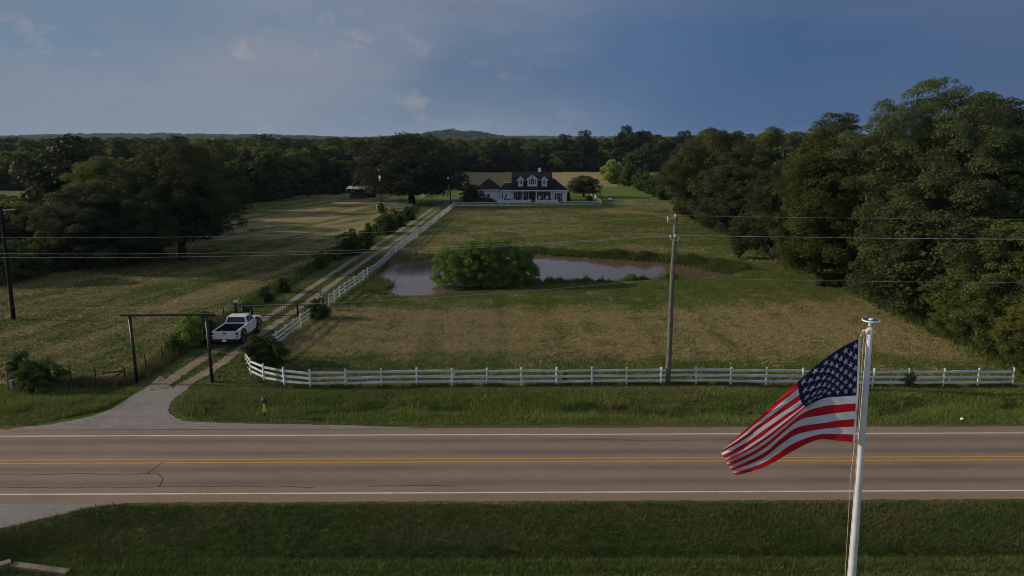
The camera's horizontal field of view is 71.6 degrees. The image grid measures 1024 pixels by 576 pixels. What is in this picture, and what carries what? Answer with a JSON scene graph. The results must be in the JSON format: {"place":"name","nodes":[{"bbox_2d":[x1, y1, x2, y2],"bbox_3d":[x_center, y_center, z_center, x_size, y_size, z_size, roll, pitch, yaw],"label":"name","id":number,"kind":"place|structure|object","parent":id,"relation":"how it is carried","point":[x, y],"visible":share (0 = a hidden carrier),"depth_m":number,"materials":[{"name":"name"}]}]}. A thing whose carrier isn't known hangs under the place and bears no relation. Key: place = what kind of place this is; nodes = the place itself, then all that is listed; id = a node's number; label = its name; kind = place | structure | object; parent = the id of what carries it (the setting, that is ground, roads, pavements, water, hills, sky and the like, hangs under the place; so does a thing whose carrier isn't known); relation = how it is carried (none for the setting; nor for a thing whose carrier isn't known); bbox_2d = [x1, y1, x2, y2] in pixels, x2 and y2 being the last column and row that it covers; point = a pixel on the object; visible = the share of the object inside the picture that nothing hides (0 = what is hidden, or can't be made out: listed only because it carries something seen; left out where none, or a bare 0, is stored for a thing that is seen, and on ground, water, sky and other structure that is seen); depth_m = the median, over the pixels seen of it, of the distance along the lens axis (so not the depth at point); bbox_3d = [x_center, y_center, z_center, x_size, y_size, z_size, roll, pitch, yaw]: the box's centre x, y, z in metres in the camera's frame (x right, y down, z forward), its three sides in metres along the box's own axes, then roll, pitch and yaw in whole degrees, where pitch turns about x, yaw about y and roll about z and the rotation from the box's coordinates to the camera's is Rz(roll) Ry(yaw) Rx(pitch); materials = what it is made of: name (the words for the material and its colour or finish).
{"place":"outdoors","nodes":[
{"label":"outdoors","id":0,"kind":"place"},
{"bbox_2d":[0,503,120,528],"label":"side road","id":1,"kind":"structure","parent":0,"point":[13,513],"depth_m":31.83,"materials":[{"name":"grey concrete"}]},
{"bbox_2d":[10,376,426,429],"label":"driveway","id":2,"kind":"structure","parent":0,"point":[146,408],"depth_m":41.76,"materials":[{"name":"grey concrete"}]},
{"bbox_2d":[0,168,1023,575],"bbox_3d":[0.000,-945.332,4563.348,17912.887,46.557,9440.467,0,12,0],"label":"ground","id":3,"kind":"structure","parent":0,"point":[322,216],"depth_m":46.69,"materials":[{"name":"plant"}]},
{"bbox_2d":[0,206,15,319],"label":"utility pole","id":4,"kind":"object","parent":3,"relation":"on","point":[10,292],"visible":0.93,"depth_m":65.31,"materials":[{"name":"brown wood"}]},
{"bbox_2d":[0,200,27,242],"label":"woodland tree","id":5,"kind":"object","parent":3,"relation":"on","point":[15,205],"visible":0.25,"depth_m":99.50,"materials":[{"name":"green plant"}]},
{"bbox_2d":[0,350,29,383],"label":"shrub","id":6,"kind":"object","parent":3,"relation":"on","point":[17,358],"visible":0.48,"depth_m":48.21,"materials":[{"name":"green plant"}]},
{"bbox_2d":[0,210,42,247],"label":"woodland tree","id":7,"kind":"object","parent":3,"relation":"on","point":[18,231],"visible":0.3,"depth_m":95.78,"materials":[{"name":"green plant"}]},
{"bbox_2d":[0,238,54,283],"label":"shrub","id":8,"kind":"object","parent":3,"relation":"on","point":[21,268],"visible":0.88,"depth_m":83.39,"materials":[{"name":"green plant"}]},
{"bbox_2d":[0,559,70,575],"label":"culvert headwall","id":9,"kind":"object","parent":3,"relation":"on","point":[5,564],"visible":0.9,"depth_m":28.53,"materials":[{"name":"concrete"}]},
{"bbox_2d":[8,359,71,393],"bbox_3d":[-31.840,5.736,47.628,3.263,2.258,3.495,2,12,10],"label":"shrub","id":10,"kind":"object","parent":3,"relation":"on","point":[35,376],"visible":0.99,"depth_m":47.07,"materials":[{"name":"green plant"}]},
{"bbox_2d":[25,229,55,269],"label":"woodland tree","id":11,"kind":"object","parent":3,"relation":"on","point":[38,242],"visible":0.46,"depth_m":89.14,"materials":[{"name":"green plant"}]},
{"bbox_2d":[8,133,107,214],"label":"woodland tree","id":12,"kind":"object","parent":3,"relation":"on","point":[48,181],"visible":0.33,"depth_m":113.05,"materials":[{"name":"green plant"}]},
{"bbox_2d":[32,136,108,193],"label":"woodland tree","id":13,"kind":"object","parent":3,"relation":"on","point":[101,153],"visible":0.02,"depth_m":134.40,"materials":[{"name":"green plant"}]},
{"bbox_2d":[26,183,135,268],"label":"leafy tree","id":14,"kind":"object","parent":3,"relation":"on","point":[67,233],"visible":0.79,"depth_m":88.69,"materials":[{"name":"green plant"}]},
{"bbox_2d":[43,155,134,205],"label":"leafy tree","id":15,"kind":"object","parent":3,"relation":"on","point":[98,166],"visible":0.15,"depth_m":104.78,"materials":[{"name":"green plant"}]},
{"bbox_2d":[69,167,176,264],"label":"leafy tree","id":16,"kind":"object","parent":3,"relation":"on","point":[154,247],"visible":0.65,"depth_m":90.93,"materials":[{"name":"green plant"}]},
{"bbox_2d":[62,309,243,391],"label":"fence weeds","id":17,"kind":"object","parent":3,"relation":"on","point":[161,361],"visible":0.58,"depth_m":49.52,"materials":[{"name":"green plant"}]},
{"bbox_2d":[119,313,214,383],"bbox_3d":[-23.174,4.224,48.232,6.232,5.075,0.202,-1,12,-2],"label":"entrance frame","id":18,"kind":"object","parent":3,"relation":"on","point":[206,315],"visible":0.86,"depth_m":47.89,"materials":[{"name":"black paint"}]},
{"bbox_2d":[0,239,341,380],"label":"pasture stubble","id":19,"kind":"object","parent":3,"relation":"on","point":[176,263],"visible":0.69,"depth_m":77.32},
{"bbox_2d":[164,332,186,352],"bbox_3d":[-26.223,4.359,55.146,1.756,1.919,1.639,-3,12,-15],"label":"shrub","id":20,"kind":"object","parent":3,"relation":"on","point":[174,344],"visible":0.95,"depth_m":54.91,"materials":[{"name":"green plant"}]},
{"bbox_2d":[99,139,254,260],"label":"oak tree","id":21,"kind":"object","parent":3,"relation":"on","point":[202,199],"visible":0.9,"depth_m":93.67,"materials":[{"name":"green plant"}]},
{"bbox_2d":[175,311,209,347],"bbox_3d":[-25.851,3.352,57.164,2.618,3.202,2.351,-10,15,-40],"label":"shrub","id":22,"kind":"object","parent":3,"relation":"on","point":[190,333],"visible":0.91,"depth_m":56.66,"materials":[{"name":"green plant"}]},
{"bbox_2d":[193,311,221,343],"bbox_3d":[-25.400,3.166,58.654,2.892,2.935,3.098,-10,15,-40],"label":"shrub","id":23,"kind":"object","parent":3,"relation":"on","point":[212,325],"visible":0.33,"depth_m":58.31,"materials":[{"name":"green plant"}]},
{"bbox_2d":[208,143,243,161],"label":"woodland tree","id":24,"kind":"object","parent":3,"relation":"on","point":[230,154],"visible":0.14,"depth_m":203.37,"materials":[{"name":"green plant"}]},
{"bbox_2d":[211,313,262,343],"bbox_3d":[-22.920,3.267,59.443,2.620,1.999,6.281,0,12,-1],"label":"pickup truck","id":25,"kind":"object","parent":3,"relation":"on","point":[235,327],"visible":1,"depth_m":58.82,"materials":[{"name":"white paint"}]},
{"bbox_2d":[224,158,255,202],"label":"woodland tree","id":26,"kind":"object","parent":3,"relation":"on","point":[237,171],"visible":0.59,"depth_m":184.89,"materials":[{"name":"green plant"}]},
{"bbox_2d":[130,260,361,392],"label":"track grass","id":27,"kind":"structure","parent":3,"relation":"on","point":[216,345],"depth_m":65.07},
{"bbox_2d":[229,149,263,186],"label":"woodland tree","id":28,"kind":"object","parent":3,"relation":"on","point":[246,159],"visible":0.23,"depth_m":198.51,"materials":[{"name":"green plant"}]},
{"bbox_2d":[239,334,290,370],"bbox_3d":[-18.396,4.574,52.278,3.382,2.710,3.622,5,13,22],"label":"shrub","id":29,"kind":"object","parent":3,"relation":"on","point":[260,353],"visible":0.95,"depth_m":51.72,"materials":[{"name":"green plant"}]},
{"bbox_2d":[255,286,275,302],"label":"shrub","id":30,"kind":"object","parent":3,"relation":"on","point":[266,294],"visible":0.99,"depth_m":73.36,"materials":[{"name":"green plant"}]},
{"bbox_2d":[241,145,290,198],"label":"woodland tree","id":31,"kind":"object","parent":3,"relation":"on","point":[267,168],"visible":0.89,"depth_m":198.05,"materials":[{"name":"green plant"}]},
{"bbox_2d":[153,254,381,389],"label":"track grass","id":32,"kind":"structure","parent":3,"relation":"on","point":[272,320],"depth_m":65.05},
{"bbox_2d":[235,302,306,316],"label":"driveway gate","id":33,"kind":"structure","parent":3,"relation":"on","point":[246,308],"depth_m":66.81,"materials":[{"name":"metal"}]},
{"bbox_2d":[244,308,311,385],"bbox_3d":[-18.329,4.288,56.774,4.805,1.555,20.572,-3,12,-14],"label":"rail fence","id":34,"kind":"object","parent":3,"relation":"on","point":[283,375],"visible":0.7,"depth_m":49.25,"materials":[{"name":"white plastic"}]},
{"bbox_2d":[150,203,439,390],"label":"track","id":35,"kind":"structure","parent":3,"relation":"on","point":[175,376],"depth_m":68.67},
{"bbox_2d":[281,153,311,193],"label":"woodland tree","id":36,"kind":"object","parent":3,"relation":"on","point":[292,178],"visible":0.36,"depth_m":216.16,"materials":[{"name":"green plant"}]},
{"bbox_2d":[283,147,321,183],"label":"woodland tree","id":37,"kind":"object","parent":3,"relation":"on","point":[304,159],"visible":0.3,"depth_m":221.79,"materials":[{"name":"green plant"}]},
{"bbox_2d":[293,151,320,190],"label":"woodland tree","id":38,"kind":"object","parent":3,"relation":"on","point":[311,170],"visible":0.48,"depth_m":220.90,"materials":[{"name":"green plant"}]},
{"bbox_2d":[174,205,445,394],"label":"track","id":39,"kind":"structure","parent":3,"relation":"on","point":[215,366],"depth_m":66.17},
{"bbox_2d":[304,297,331,319],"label":"shrub","id":40,"kind":"object","parent":3,"relation":"on","point":[318,311],"visible":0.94,"depth_m":65.88,"materials":[{"name":"green plant"}]},
{"bbox_2d":[232,206,418,308],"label":"hedge weeds","id":41,"kind":"object","parent":3,"relation":"on","point":[305,270],"visible":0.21,"depth_m":85.43,"materials":[{"name":"green plant"}]},
{"bbox_2d":[0,128,672,139],"bbox_3d":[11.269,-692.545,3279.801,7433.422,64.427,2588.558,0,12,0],"label":"hill wood","id":42,"kind":"object","parent":3,"relation":"on","point":[455,134],"visible":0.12,"depth_m":3044.62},
{"bbox_2d":[326,160,362,192],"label":"woodland tree","id":43,"kind":"object","parent":3,"relation":"on","point":[343,177],"visible":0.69,"depth_m":227.80,"materials":[{"name":"green plant"}]},
{"bbox_2d":[334,228,364,255],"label":"shrub","id":44,"kind":"object","parent":3,"relation":"on","point":[351,244],"visible":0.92,"depth_m":102.28,"materials":[{"name":"green plant"}]},
{"bbox_2d":[336,139,366,166],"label":"woodland tree","id":45,"kind":"object","parent":3,"relation":"on","point":[351,151],"visible":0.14,"depth_m":244.90,"materials":[{"name":"green plant"}]},
{"bbox_2d":[354,260,397,295],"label":"pond weeds","id":46,"kind":"object","parent":3,"relation":"on","point":[383,284],"visible":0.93,"depth_m":83.33,"materials":[{"name":"green plant"}]},
{"bbox_2d":[371,212,399,234],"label":"shrub","id":47,"kind":"object","parent":3,"relation":"on","point":[385,225],"visible":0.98,"depth_m":126.33,"materials":[{"name":"green plant"}]},
{"bbox_2d":[328,202,454,305],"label":"rail fence","id":48,"kind":"object","parent":3,"relation":"on","point":[441,214],"visible":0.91,"depth_m":96.76,"materials":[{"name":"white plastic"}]},
{"bbox_2d":[343,130,480,203],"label":"oak tree","id":49,"kind":"object","parent":3,"relation":"on","point":[402,173],"visible":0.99,"depth_m":181.31,"materials":[{"name":"green plant"}]},
{"bbox_2d":[459,183,486,201],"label":"lawn tree","id":50,"kind":"object","parent":3,"relation":"on","point":[472,191],"visible":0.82,"depth_m":194.59,"materials":[{"name":"green plant"}]},
{"bbox_2d":[428,238,540,289],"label":"willow bush","id":51,"kind":"object","parent":3,"relation":"on","point":[469,264],"visible":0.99,"depth_m":81.04,"materials":[{"name":"green plant"}]},
{"bbox_2d":[0,131,1022,205],"bbox_3d":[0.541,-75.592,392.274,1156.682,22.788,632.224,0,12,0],"label":"wood","id":52,"kind":"object","parent":3,"relation":"on","point":[329,150],"visible":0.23,"depth_m":336.32,"materials":[{"name":"plant"}]},
{"bbox_2d":[0,498,1023,575],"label":"roadside grass","id":53,"kind":"structure","parent":3,"relation":"on","point":[743,561],"depth_m":30.22,"materials":[{"name":"plant"}]},
{"bbox_2d":[0,382,1023,425],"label":"verge grass","id":54,"kind":"structure","parent":3,"relation":"on","point":[56,400],"depth_m":44.94,"materials":[{"name":"plant"}]},
{"bbox_2d":[477,168,567,201],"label":"farmhouse","id":55,"kind":"object","parent":3,"relation":"on","point":[532,186],"visible":0.98,"depth_m":196.84,"materials":[{"name":"white paint"}]},
{"bbox_2d":[455,201,600,206],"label":"rail fence","id":56,"kind":"object","parent":3,"relation":"on","point":[507,205],"visible":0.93,"depth_m":181.32,"materials":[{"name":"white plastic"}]},
{"bbox_2d":[526,140,550,170],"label":"skyline tree","id":57,"kind":"object","parent":3,"relation":"on","point":[539,160],"visible":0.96,"depth_m":393.49,"materials":[{"name":"green plant"}]},
{"bbox_2d":[550,134,581,170],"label":"skyline tree","id":58,"kind":"object","parent":3,"relation":"on","point":[564,143],"visible":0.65,"depth_m":398.27,"materials":[{"name":"green plant"}]},
{"bbox_2d":[380,206,783,264],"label":"stubble","id":59,"kind":"object","parent":3,"relation":"on","point":[616,212],"visible":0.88,"depth_m":131.49,"materials":[{"name":"plant"}]},
{"bbox_2d":[566,175,602,196],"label":"lawn tree","id":60,"kind":"object","parent":3,"relation":"on","point":[579,186],"visible":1,"depth_m":209.87,"materials":[{"name":"green plant"}]},
{"bbox_2d":[572,130,599,170],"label":"skyline tree","id":61,"kind":"object","parent":3,"relation":"on","point":[585,140],"visible":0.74,"depth_m":402.04,"materials":[{"name":"green plant"}]},
{"bbox_2d":[591,138,611,169],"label":"skyline tree","id":62,"kind":"object","parent":3,"relation":"on","point":[603,149],"visible":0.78,"depth_m":398.89,"materials":[{"name":"green plant"}]},
{"bbox_2d":[522,268,684,285],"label":"reeds","id":63,"kind":"object","parent":3,"relation":"on","point":[628,277],"visible":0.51,"depth_m":84.77,"materials":[{"name":"green plant"}]},
{"bbox_2d":[454,241,759,273],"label":"bank weeds","id":64,"kind":"object","parent":3,"relation":"on","point":[719,265],"visible":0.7,"depth_m":100.23,"materials":[{"name":"green plant"}]},
{"bbox_2d":[598,159,623,183],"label":"leafy tree","id":65,"kind":"object","parent":3,"relation":"on","point":[612,169],"visible":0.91,"depth_m":279.30,"materials":[{"name":"green plant"}]},
{"bbox_2d":[216,271,1023,382],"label":"hay stubble","id":66,"kind":"object","parent":3,"relation":"on","point":[817,294],"visible":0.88,"depth_m":61.79,"materials":[{"name":"plant"}]},
{"bbox_2d":[607,125,644,169],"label":"skyline tree","id":67,"kind":"object","parent":3,"relation":"on","point":[621,144],"visible":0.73,"depth_m":394.62,"materials":[{"name":"green plant"}]},
{"bbox_2d":[618,162,639,185],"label":"leafy tree","id":68,"kind":"object","parent":3,"relation":"on","point":[626,176],"visible":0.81,"depth_m":263.55,"materials":[{"name":"green plant"}]},
{"bbox_2d":[244,374,1015,388],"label":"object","id":69,"kind":"object","parent":3,"relation":"on","point":[414,385],"visible":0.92,"depth_m":48.09,"materials":[{"name":"green plant"}]},
{"bbox_2d":[633,139,669,171],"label":"distant tree","id":70,"kind":"object","parent":3,"relation":"on","point":[655,146],"visible":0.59,"depth_m":389.48,"materials":[{"name":"green plant"}]},
{"bbox_2d":[308,366,1014,386],"bbox_3d":[10.146,6.076,48.027,47.595,1.545,0.672,0,12,0],"label":"rail fence","id":71,"kind":"object","parent":3,"relation":"on","point":[765,381],"visible":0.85,"depth_m":47.99,"materials":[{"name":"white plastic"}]},
{"bbox_2d":[664,214,679,384],"bbox_3d":[10.534,1.024,47.335,0.874,11.930,0.430,0,12,0],"label":"utility pole","id":72,"kind":"object","parent":3,"relation":"on","point":[675,239],"visible":0.99,"depth_m":47.21,"materials":[{"name":"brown wood"}]},
{"bbox_2d":[9,235,950,257],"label":"power line","id":73,"kind":"object","parent":72,"relation":"attached to","point":[413,250],"visible":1,"depth_m":46.72,"materials":[{"name":"metal"}]},
{"bbox_2d":[0,235,1023,253],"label":"power line","id":74,"kind":"object","parent":72,"relation":"attached to","point":[528,243],"visible":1,"depth_m":46.27,"materials":[{"name":"metal"}]},
{"bbox_2d":[16,215,1023,237],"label":"power line","id":75,"kind":"object","parent":72,"relation":"attached to","point":[421,230],"visible":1,"depth_m":46.21,"materials":[{"name":"metal"}]},
{"bbox_2d":[47,278,1023,307],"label":"power line","id":76,"kind":"object","parent":72,"relation":"attached to","point":[508,292],"visible":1,"depth_m":46.95,"materials":[{"name":"metal"}]},
{"bbox_2d":[651,127,758,228],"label":"leafy tree","id":77,"kind":"object","parent":3,"relation":"on","point":[692,197],"visible":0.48,"depth_m":129.61,"materials":[{"name":"green plant"}]},
{"bbox_2d":[694,141,784,233],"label":"leafy tree","id":78,"kind":"object","parent":3,"relation":"on","point":[734,174],"visible":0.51,"depth_m":117.08,"materials":[{"name":"green plant"}]},
{"bbox_2d":[727,213,751,257],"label":"leafy tree","id":79,"kind":"object","parent":3,"relation":"on","point":[739,251],"visible":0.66,"depth_m":99.10,"materials":[{"name":"green plant"}]},
{"bbox_2d":[731,157,803,258],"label":"leafy tree","id":80,"kind":"object","parent":3,"relation":"on","point":[772,203],"visible":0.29,"depth_m":94.00,"materials":[{"name":"green plant"}]},
{"bbox_2d":[749,145,798,170],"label":"woodland tree","id":81,"kind":"object","parent":3,"relation":"on","point":[784,151],"visible":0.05,"depth_m":126.18,"materials":[{"name":"green plant"}]},
{"bbox_2d":[751,126,801,151],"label":"leafy tree","id":82,"kind":"object","parent":3,"relation":"on","point":[772,137],"visible":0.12,"depth_m":137.06,"materials":[{"name":"green plant"}]},
{"bbox_2d":[755,112,888,286],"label":"leafy tree","id":83,"kind":"object","parent":3,"relation":"on","point":[817,197],"visible":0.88,"depth_m":76.36,"materials":[{"name":"green plant"}]},
{"bbox_2d":[839,218,886,288],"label":"woodland tree","id":84,"kind":"object","parent":3,"relation":"on","point":[855,257],"visible":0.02,"depth_m":75.06,"materials":[{"name":"green plant"}]},
{"bbox_2d":[847,318,879,575],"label":"flagpole","id":85,"kind":"object","parent":3,"relation":"on","point":[854,539],"visible":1,"depth_m":17.75,"materials":[{"name":"metal"}]},
{"bbox_2d":[845,331,863,573],"bbox_3d":[8.685,6.486,18.283,0.506,11.121,0.031,0,12,0],"label":"halyard","id":86,"kind":"object","parent":85,"relation":"hanging from","point":[853,452],"visible":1,"depth_m":17.82,"materials":[{"name":"fabric"}]},
{"bbox_2d":[722,338,860,474],"bbox_3d":[6.780,2.842,17.256,3.608,3.230,0.418,-3,12,-14],"label":"flag","id":87,"kind":"object","parent":86,"relation":"hanging from","point":[819,401],"visible":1,"depth_m":17.28,"materials":[{"name":"multicoloured fabric"}]},
{"bbox_2d":[717,231,1023,377],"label":"wood edge weeds","id":88,"kind":"object","parent":3,"relation":"on","point":[916,319],"visible":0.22,"depth_m":59.27,"materials":[{"name":"green plant"}]},
{"bbox_2d":[824,77,1023,287],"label":"leafy tree","id":89,"kind":"object","parent":3,"relation":"on","point":[918,160],"visible":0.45,"depth_m":68.69,"materials":[{"name":"green plant"}]},
{"bbox_2d":[840,167,1023,316],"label":"leafy tree","id":90,"kind":"object","parent":3,"relation":"on","point":[910,219],"visible":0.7,"depth_m":62.81,"materials":[{"name":"green plant"}]},
{"bbox_2d":[926,296,959,335],"bbox_3d":[36.735,2.401,60.043,3.638,3.641,3.504,1,12,6],"label":"young tree","id":91,"kind":"object","parent":3,"relation":"on","point":[938,325],"visible":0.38,"depth_m":59.60,"materials":[{"name":"green plant"}]},
{"bbox_2d":[900,91,1023,182],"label":"leafy tree","id":92,"kind":"object","parent":3,"relation":"on","point":[1017,121],"visible":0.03,"depth_m":73.31,"materials":[{"name":"green plant"}]},
{"bbox_2d":[938,279,995,341],"bbox_3d":[37.757,1.993,57.817,5.235,5.439,5.436,-3,12,-14],"label":"young tree","id":93,"kind":"object","parent":3,"relation":"on","point":[959,327],"visible":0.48,"depth_m":57.68,"materials":[{"name":"green plant"}]},
{"bbox_2d":[933,235,1002,308],"bbox_3d":[39.607,-0.359,60.837,8.485,8.876,8.172,-1,12,-6],"label":"woodland tree","id":94,"kind":"object","parent":3,"relation":"on","point":[946,279],"visible":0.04,"depth_m":59.64,"materials":[{"name":"green plant"}]},
{"bbox_2d":[926,130,1023,221],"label":"leafy tree","id":95,"kind":"object","parent":3,"relation":"on","point":[1017,186],"visible":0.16,"depth_m":65.24,"materials":[{"name":"green plant"}]},
{"bbox_2d":[926,219,1023,318],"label":"woodland tree","id":96,"kind":"object","parent":3,"relation":"on","point":[1006,247],"visible":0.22,"depth_m":57.82,"materials":[{"name":"green plant"}]},
{"bbox_2d":[942,221,1023,336],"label":"woodland tree","id":97,"kind":"object","parent":3,"relation":"on","point":[1000,268],"visible":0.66,"depth_m":55.59,"materials":[{"name":"green plant"}]},
{"bbox_2d":[967,307,1023,362],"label":"shrub","id":98,"kind":"object","parent":3,"relation":"on","point":[988,343],"visible":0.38,"depth_m":54.10,"materials":[{"name":"green plant"}]},
{"bbox_2d":[975,260,1023,327],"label":"woodland tree","id":99,"kind":"object","parent":3,"relation":"on","point":[1012,292],"visible":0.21,"depth_m":54.67,"materials":[{"name":"green plant"}]},
{"bbox_2d":[987,298,1023,362],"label":"young tree","id":100,"kind":"object","parent":3,"relation":"on","point":[1017,322],"visible":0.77,"depth_m":52.10,"materials":[{"name":"green plant"}]},
{"bbox_2d":[1005,329,1023,364],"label":"young tree","id":101,"kind":"object","parent":3,"relation":"on","point":[1018,355],"visible":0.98,"depth_m":50.77,"materials":[{"name":"green plant"}]},
{"bbox_2d":[0,426,1023,503],"bbox_3d":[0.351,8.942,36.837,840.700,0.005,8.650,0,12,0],"label":"road","id":102,"kind":"structure","parent":0,"point":[402,465],"depth_m":36.14,"materials":[{"name":"asphalt"}]},
{"bbox_2d":[0,0,1023,136],"label":"sky","id":103,"kind":"structure","parent":0,"point":[341,68],"materials":[{"name":"blue"}]},
{"bbox_2d":[379,255,734,295],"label":"pond water","id":104,"kind":"structure","parent":0,"point":[410,279],"depth_m":91.82,"materials":[{"name":"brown liquid"}]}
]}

